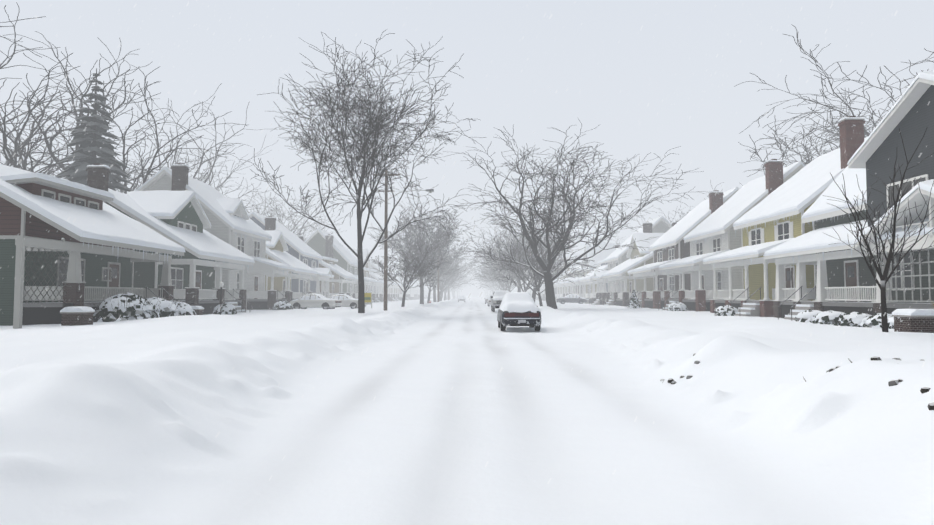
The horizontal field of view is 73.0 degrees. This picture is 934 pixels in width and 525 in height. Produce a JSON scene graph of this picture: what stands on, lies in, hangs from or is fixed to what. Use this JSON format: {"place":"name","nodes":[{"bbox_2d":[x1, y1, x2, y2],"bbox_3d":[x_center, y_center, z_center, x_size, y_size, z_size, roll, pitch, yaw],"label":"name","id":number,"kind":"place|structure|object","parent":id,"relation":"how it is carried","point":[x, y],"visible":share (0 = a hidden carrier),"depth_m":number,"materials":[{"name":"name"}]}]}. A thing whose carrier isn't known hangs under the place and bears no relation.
{"place":"outdoors","nodes":[
{"label":"outdoors","id":0,"kind":"place"},
{"bbox_2d":[0,297,933,524],"bbox_3d":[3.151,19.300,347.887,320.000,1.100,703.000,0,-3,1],"label":"ground snow","id":1,"kind":"structure","parent":0,"point":[452,411],"depth_m":6.33,"materials":[{"name":"white snow"}]},
{"bbox_2d":[0,16,45,133],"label":"tree","id":2,"kind":"object","parent":1,"relation":"on","point":[14,42],"visible":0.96,"depth_m":47.37,"materials":[{"name":"brown plant"}]},
{"bbox_2d":[0,147,140,192],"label":"tree","id":3,"kind":"object","parent":1,"relation":"on","point":[71,163],"depth_m":88.72,"materials":[{"name":"brown plant"}]},
{"bbox_2d":[60,306,94,325],"bbox_3d":[-16.419,2.394,26.599,0.980,1.086,0.840,0,-3,1],"label":"planter box","id":4,"kind":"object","parent":1,"relation":"on","point":[77,315],"depth_m":26.25,"materials":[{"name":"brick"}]},
{"bbox_2d":[0,164,184,328],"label":"house","id":5,"kind":"structure","parent":1,"relation":"on","point":[64,243],"depth_m":29.93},
{"bbox_2d":[0,2,243,193],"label":"tree","id":6,"kind":"object","parent":1,"relation":"on","point":[19,149],"visible":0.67,"depth_m":56.37,"materials":[{"name":"brown plant"}]},
{"bbox_2d":[90,292,161,321],"bbox_3d":[-16.346,2.247,30.417,3.191,1.626,3.089,0,-3,1],"label":"shrub","id":7,"kind":"object","parent":1,"relation":"on","point":[124,307],"visible":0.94,"depth_m":29.51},
{"bbox_2d":[144,297,179,318],"bbox_3d":[-16.343,2.509,32.785,2.953,1.450,2.831,0,-3,1],"label":"shrub","id":8,"kind":"object","parent":1,"relation":"on","point":[165,307],"visible":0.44,"depth_m":32.40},
{"bbox_2d":[86,163,254,313],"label":"house","id":9,"kind":"structure","parent":1,"relation":"on","point":[180,218],"depth_m":43.63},
{"bbox_2d":[170,300,195,315],"bbox_3d":[-16.317,2.740,34.995,2.685,1.356,2.723,0,-3,1],"label":"shrub","id":10,"kind":"object","parent":1,"relation":"on","point":[183,308],"visible":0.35,"depth_m":34.70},
{"bbox_2d":[191,306,203,314],"bbox_3d":[-16.021,3.043,37.176,0.780,1.002,0.740,0,-3,1],"label":"planter box","id":11,"kind":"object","parent":1,"relation":"on","point":[198,310],"depth_m":36.89,"materials":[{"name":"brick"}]},
{"bbox_2d":[112,83,292,215],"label":"tree","id":12,"kind":"object","parent":1,"relation":"on","point":[201,163],"visible":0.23,"depth_m":84.13,"materials":[{"name":"brown plant"}]},
{"bbox_2d":[135,163,294,309],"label":"house","id":13,"kind":"structure","parent":1,"relation":"on","point":[233,224],"depth_m":56.80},
{"bbox_2d":[219,282,223,314],"bbox_3d":[-15.205,2.348,39.008,0.296,2.320,0.296,0,-3,1],"label":"lamp post","id":14,"kind":"object","parent":1,"relation":"on","point":[221,284],"visible":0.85,"depth_m":38.98,"materials":[{"name":"metal"}]},
{"bbox_2d":[213,303,236,313],"bbox_3d":[-16.484,3.226,42.983,1.595,0.919,1.626,-1,-3,24],"label":"shrub","id":15,"kind":"object","parent":1,"relation":"on","point":[227,308],"visible":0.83,"depth_m":42.54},
{"bbox_2d":[272,300,292,309],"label":"shrub","id":16,"kind":"object","parent":1,"relation":"on","point":[281,305],"visible":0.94,"depth_m":55.45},
{"bbox_2d":[248,211,333,297],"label":"house","id":17,"kind":"structure","parent":1,"relation":"on","point":[301,250],"depth_m":79.58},
{"bbox_2d":[265,230,316,307],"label":"house","id":18,"kind":"structure","parent":1,"relation":"on","point":[276,248],"depth_m":68.73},
{"bbox_2d":[237,182,347,240],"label":"tree","id":19,"kind":"object","parent":1,"relation":"on","point":[299,230],"visible":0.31,"depth_m":114.50,"materials":[{"name":"grey plant"}]},
{"bbox_2d":[289,294,341,308],"bbox_3d":[-14.117,3.641,58.556,4.675,1.516,2.037,0,-3,9],"label":"car","id":20,"kind":"object","parent":1,"relation":"on","point":[313,301],"visible":0.9,"depth_m":57.77,"materials":[{"name":"paint"}]},
{"bbox_2d":[296,235,357,297],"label":"house","id":21,"kind":"structure","parent":1,"relation":"on","point":[337,271],"depth_m":92.90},
{"bbox_2d":[304,228,374,302],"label":"house","id":22,"kind":"structure","parent":1,"relation":"on","point":[323,243],"depth_m":102.94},
{"bbox_2d":[329,294,366,308],"bbox_3d":[-12.668,3.976,64.180,4.758,1.527,2.103,0,-3,1],"label":"car","id":23,"kind":"object","parent":1,"relation":"on","point":[348,301],"visible":0.44,"depth_m":63.28,"materials":[{"name":"paint"}]},
{"bbox_2d":[240,29,485,312],"bbox_3d":[-7.132,-6.811,48.593,14.326,21.782,18.190,-2,-3,27],"label":"tree","id":24,"kind":"object","parent":1,"relation":"on","point":[376,132],"visible":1,"depth_m":47.07,"materials":[{"name":"brown plant"}]},
{"bbox_2d":[347,248,383,301],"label":"house","id":25,"kind":"structure","parent":1,"relation":"on","point":[376,296],"depth_m":119.61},
{"bbox_2d":[364,291,372,307],"bbox_3d":[-9.702,3.665,60.919,1.200,1.874,0.110,0,-3,1],"label":"for sale sign","id":26,"kind":"object","parent":1,"relation":"on","point":[368,297],"visible":0.67,"depth_m":60.91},
{"bbox_2d":[369,269,390,301],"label":"house","id":27,"kind":"structure","parent":1,"relation":"on","point":[373,275],"depth_m":130.91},
{"bbox_2d":[370,259,396,300],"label":"house","id":28,"kind":"structure","parent":1,"relation":"on","point":[376,267],"depth_m":143.19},
{"bbox_2d":[374,260,400,300],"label":"house","id":29,"kind":"structure","parent":1,"relation":"on","point":[396,296],"depth_m":156.62,"materials":[{"name":"white"}]},
{"bbox_2d":[379,262,408,300],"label":"house","id":30,"kind":"structure","parent":1,"relation":"on","point":[400,295],"depth_m":164.96,"materials":[{"name":"white"}]},
{"bbox_2d":[383,263,411,299],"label":"house","id":31,"kind":"structure","parent":1,"relation":"on","point":[400,290],"depth_m":179.83,"materials":[{"name":"white"}]},
{"bbox_2d":[377,170,433,310],"bbox_3d":[-5.653,-1.883,55.664,5.400,12.800,0.360,0,-3,1],"label":"utility pole","id":32,"kind":"object","parent":1,"relation":"on","point":[386,249],"visible":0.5,"depth_m":55.64,"materials":[{"name":"wood"}]},
{"bbox_2d":[382,179,447,249],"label":"utility wires","id":33,"kind":"object","parent":32,"relation":"attached to","point":[410,211],"visible":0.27,"depth_m":74.82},
{"bbox_2d":[368,239,448,306],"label":"tree","id":34,"kind":"object","parent":1,"relation":"on","point":[407,263],"visible":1,"depth_m":70.86,"materials":[{"name":"grey plant"}]},
{"bbox_2d":[402,270,415,299],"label":"house","id":35,"kind":"structure","parent":1,"relation":"on","point":[412,297],"depth_m":189.49,"materials":[{"name":"white"}]},
{"bbox_2d":[407,279,418,299],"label":"house","id":36,"kind":"structure","parent":1,"relation":"on","point":[415,294],"depth_m":202.97,"materials":[{"name":"white"}]},
{"bbox_2d":[411,279,419,298],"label":"house","id":37,"kind":"structure","parent":1,"relation":"on","point":[417,289],"depth_m":211.13,"materials":[{"name":"white"}]},
{"bbox_2d":[406,270,425,298],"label":"house","id":38,"kind":"structure","parent":1,"relation":"on","point":[417,281],"depth_m":228.98,"materials":[{"name":"white"}]},
{"bbox_2d":[367,199,474,303],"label":"tree","id":39,"kind":"object","parent":1,"relation":"on","point":[422,237],"visible":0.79,"depth_m":94.77,"materials":[{"name":"grey plant"}]},
{"bbox_2d":[396,228,470,301],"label":"tree","id":40,"kind":"object","parent":1,"relation":"on","point":[434,292],"visible":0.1,"depth_m":126.37,"materials":[{"name":"grey plant"}]},
{"bbox_2d":[416,243,467,302],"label":"tree","id":41,"kind":"object","parent":1,"relation":"on","point":[441,271],"visible":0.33,"depth_m":112.29,"materials":[{"name":"grey plant"}]},
{"bbox_2d":[427,243,462,300],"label":"tree","id":42,"kind":"object","parent":1,"relation":"on","point":[443,283],"visible":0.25,"depth_m":140.19,"materials":[{"name":"grey plant"}]},
{"bbox_2d":[431,268,461,299],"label":"tree","id":43,"kind":"object","parent":1,"relation":"on","point":[445,292],"visible":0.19,"depth_m":171.50,"materials":[{"name":"grey plant"}]},
{"bbox_2d":[406,241,488,300],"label":"tree","id":44,"kind":"object","parent":1,"relation":"on","point":[452,279],"visible":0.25,"depth_m":155.36,"materials":[{"name":"grey plant"}]},
{"bbox_2d":[447,265,469,299],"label":"tree","id":45,"kind":"object","parent":1,"relation":"on","point":[457,283],"visible":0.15,"depth_m":204.40,"materials":[{"name":"grey plant"}]},
{"bbox_2d":[450,274,472,298],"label":"tree","id":46,"kind":"object","parent":1,"relation":"on","point":[462,285],"visible":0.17,"depth_m":244.30,"materials":[{"name":"grey plant"}]},
{"bbox_2d":[452,278,470,297],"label":"tree","id":47,"kind":"object","parent":1,"relation":"on","point":[464,286],"visible":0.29,"depth_m":294.50,"materials":[{"name":"grey plant"}]},
{"bbox_2d":[458,295,464,301],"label":"car","id":48,"kind":"object","parent":1,"relation":"on","point":[461,297],"visible":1,"depth_m":147.71,"materials":[{"name":"paint"}]},
{"bbox_2d":[471,269,489,294],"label":"tree","id":49,"kind":"object","parent":1,"relation":"on","point":[487,290],"visible":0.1,"depth_m":314.49,"materials":[{"name":"grey plant"}]},
{"bbox_2d":[464,262,515,290],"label":"tree","id":50,"kind":"object","parent":1,"relation":"on","point":[489,279],"visible":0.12,"depth_m":157.85,"materials":[{"name":"grey plant"}]},
{"bbox_2d":[487,295,492,305],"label":"car","id":51,"kind":"object","parent":1,"relation":"on","point":[489,301],"visible":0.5,"depth_m":90.05,"materials":[{"name":"paint"}]},
{"bbox_2d":[478,268,502,290],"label":"tree","id":52,"kind":"object","parent":1,"relation":"on","point":[493,285],"visible":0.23,"depth_m":192.82,"materials":[{"name":"grey plant"}]},
{"bbox_2d":[476,251,509,289],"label":"tree","id":53,"kind":"object","parent":1,"relation":"on","point":[493,277],"visible":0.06,"depth_m":175.10,"materials":[{"name":"grey plant"}]},
{"bbox_2d":[471,238,527,290],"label":"tree","id":54,"kind":"object","parent":1,"relation":"on","point":[503,286],"visible":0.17,"depth_m":141.57,"materials":[{"name":"grey plant"}]},
{"bbox_2d":[491,290,508,311],"bbox_3d":[3.412,3.748,61.795,2.270,2.093,5.700,0,-3,1],"label":"car","id":55,"kind":"object","parent":1,"relation":"on","point":[497,297],"visible":0.58,"depth_m":60.36,"materials":[{"name":"paint"}]},
{"bbox_2d":[472,244,531,291],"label":"tree","id":56,"kind":"object","parent":1,"relation":"on","point":[508,287],"visible":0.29,"depth_m":127.59,"materials":[{"name":"grey plant"}]},
{"bbox_2d":[465,217,553,291],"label":"tree","id":57,"kind":"object","parent":1,"relation":"on","point":[518,282],"visible":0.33,"depth_m":112.70,"materials":[{"name":"grey plant"}]},
{"bbox_2d":[495,292,540,330],"bbox_3d":[2.355,2.222,29.131,2.037,1.724,4.675,0,-3,1],"label":"car","id":58,"kind":"object","parent":1,"relation":"on","point":[518,309],"visible":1,"depth_m":27.01,"materials":[{"name":"paint"}]},
{"bbox_2d":[487,229,562,291],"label":"tree","id":59,"kind":"object","parent":1,"relation":"on","point":[526,289],"visible":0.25,"depth_m":100.08,"materials":[{"name":"grey plant"}]},
{"bbox_2d":[463,203,592,301],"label":"tree","id":60,"kind":"object","parent":1,"relation":"on","point":[537,281],"visible":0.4,"depth_m":85.01,"materials":[{"name":"grey plant"}]},
{"bbox_2d":[471,241,599,305],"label":"tree","id":61,"kind":"object","parent":1,"relation":"on","point":[534,264],"visible":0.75,"depth_m":73.25,"materials":[{"name":"grey plant"}]},
{"bbox_2d":[537,259,566,300],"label":"house","id":62,"kind":"structure","parent":1,"relation":"on","point":[543,296],"depth_m":157.86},
{"bbox_2d":[553,271,566,298],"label":"house","id":63,"kind":"structure","parent":1,"relation":"on","point":[562,276],"depth_m":145.11,"materials":[{"name":"white"}]},
{"bbox_2d":[554,254,582,299],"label":"house","id":64,"kind":"structure","parent":1,"relation":"on","point":[558,283],"depth_m":136.43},
{"bbox_2d":[556,294,586,303],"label":"car","id":65,"kind":"object","parent":1,"relation":"on","point":[572,298],"visible":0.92,"depth_m":97.81,"materials":[{"name":"paint"}]},
{"bbox_2d":[561,263,583,296],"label":"house","id":66,"kind":"structure","parent":1,"relation":"on","point":[567,283],"depth_m":123.55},
{"bbox_2d":[443,120,704,308],"bbox_3d":[9.931,-4.187,60.129,24.461,17.789,19.085,0,-3,1],"label":"tree","id":67,"kind":"object","parent":1,"relation":"on","point":[548,220],"visible":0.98,"depth_m":59.93,"materials":[{"name":"grey plant"}]},
{"bbox_2d":[569,242,620,297],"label":"house","id":68,"kind":"structure","parent":1,"relation":"on","point":[602,255],"depth_m":113.27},
{"bbox_2d":[579,248,616,303],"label":"house","id":69,"kind":"structure","parent":1,"relation":"on","point":[587,279],"depth_m":101.24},
{"bbox_2d":[589,216,671,304],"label":"house","id":70,"kind":"structure","parent":1,"relation":"on","point":[617,256],"depth_m":87.60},
{"bbox_2d":[628,290,640,307],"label":"cone shrub","id":71,"kind":"object","parent":1,"relation":"on","point":[634,302],"visible":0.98,"depth_m":62.83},
{"bbox_2d":[601,221,677,305],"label":"house","id":72,"kind":"structure","parent":1,"relation":"on","point":[638,257],"depth_m":77.34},
{"bbox_2d":[628,205,692,231],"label":"tree","id":73,"kind":"object","parent":1,"relation":"on","point":[658,215],"visible":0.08,"depth_m":123.81,"materials":[{"name":"grey plant"}]},
{"bbox_2d":[668,301,687,310],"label":"shrub","id":74,"kind":"object","parent":1,"relation":"on","point":[678,306],"visible":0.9,"depth_m":51.19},
{"bbox_2d":[627,187,738,308],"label":"house","id":75,"kind":"structure","parent":1,"relation":"on","point":[669,245],"depth_m":63.91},
{"bbox_2d":[668,180,741,220],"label":"tree","id":76,"kind":"object","parent":1,"relation":"on","point":[690,210],"visible":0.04,"depth_m":99.39,"materials":[{"name":"grey plant"}]},
{"bbox_2d":[714,305,737,315],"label":"shrub","id":77,"kind":"object","parent":1,"relation":"on","point":[724,311],"visible":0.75,"depth_m":41.24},
{"bbox_2d":[658,159,804,311],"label":"house","id":78,"kind":"structure","parent":1,"relation":"on","point":[713,233],"depth_m":52.11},
{"bbox_2d":[703,116,866,316],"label":"house","id":79,"kind":"structure","parent":1,"relation":"on","point":[773,219],"depth_m":41.87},
{"bbox_2d":[660,353,933,409],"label":"rocks","id":80,"kind":"object","parent":1,"relation":"on","point":[930,406],"depth_m":6.40,"materials":[{"name":"grey stone"}]},
{"bbox_2d":[794,309,822,322],"bbox_3d":[17.117,2.763,31.160,1.794,0.911,1.759,0,-3,1],"label":"shrub","id":81,"kind":"object","parent":1,"relation":"on","point":[808,316],"visible":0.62,"depth_m":30.80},
{"bbox_2d":[812,310,844,323],"bbox_3d":[17.083,2.628,29.486,1.768,0.822,1.760,2,-4,-33],"label":"shrub","id":82,"kind":"object","parent":1,"relation":"on","point":[829,317],"visible":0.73,"depth_m":29.10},
{"bbox_2d":[734,24,933,175],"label":"tree","id":83,"kind":"object","parent":1,"relation":"on","point":[837,134],"visible":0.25,"depth_m":61.34,"materials":[{"name":"grey plant"}]},
{"bbox_2d":[763,70,923,165],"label":"tree","id":84,"kind":"object","parent":1,"relation":"on","point":[839,136],"visible":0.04,"depth_m":67.39,"materials":[{"name":"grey plant"}]},
{"bbox_2d":[763,70,933,320],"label":"house","id":85,"kind":"structure","parent":1,"relation":"on","point":[844,281],"depth_m":29.37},
{"bbox_2d":[833,312,871,326],"bbox_3d":[17.107,2.568,27.727,1.912,0.869,1.792,0,-3,1],"label":"shrub","id":86,"kind":"object","parent":1,"relation":"on","point":[853,319],"visible":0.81,"depth_m":27.29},
{"bbox_2d":[857,313,892,328],"bbox_3d":[17.075,2.489,25.834,1.886,0.880,1.816,0,-3,1],"label":"shrub","id":87,"kind":"object","parent":1,"relation":"on","point":[874,321],"visible":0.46,"depth_m":25.61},
{"bbox_2d":[823,128,933,331],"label":"young tree","id":88,"kind":"object","parent":1,"relation":"on","point":[884,278],"visible":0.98,"depth_m":18.35,"materials":[{"name":"black plant"}]},
{"bbox_2d":[888,317,893,328],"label":"shrub","id":89,"kind":"object","parent":1,"relation":"on","point":[891,321],"visible":0.1,"depth_m":24.32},
{"bbox_2d":[891,309,933,332],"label":"brick wall","id":90,"kind":"structure","parent":1,"relation":"on","point":[914,320],"depth_m":19.94,"materials":[{"name":"brick"}]},
{"bbox_2d":[0,0,933,295],"label":"sky","id":91,"kind":"structure","parent":0,"point":[657,77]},
{"label":"ground","id":92,"kind":"structure","parent":0,"visible":0},
{"bbox_2d":[55,68,133,191],"bbox_3d":[-30.632,-5.903,51.540,10.048,20.300,10.377,0,-3,1],"label":"conifer tree","id":93,"kind":"object","parent":92,"relation":"on","point":[89,139],"visible":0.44,"depth_m":51.63,"materials":[{"name":"green plant"}]},
{"bbox_2d":[437,232,459,301],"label":"street light","id":94,"kind":"object","parent":92,"relation":"on","point":[438,277],"visible":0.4,"depth_m":103.84,"materials":[{"name":"grey metal"}]}
]}

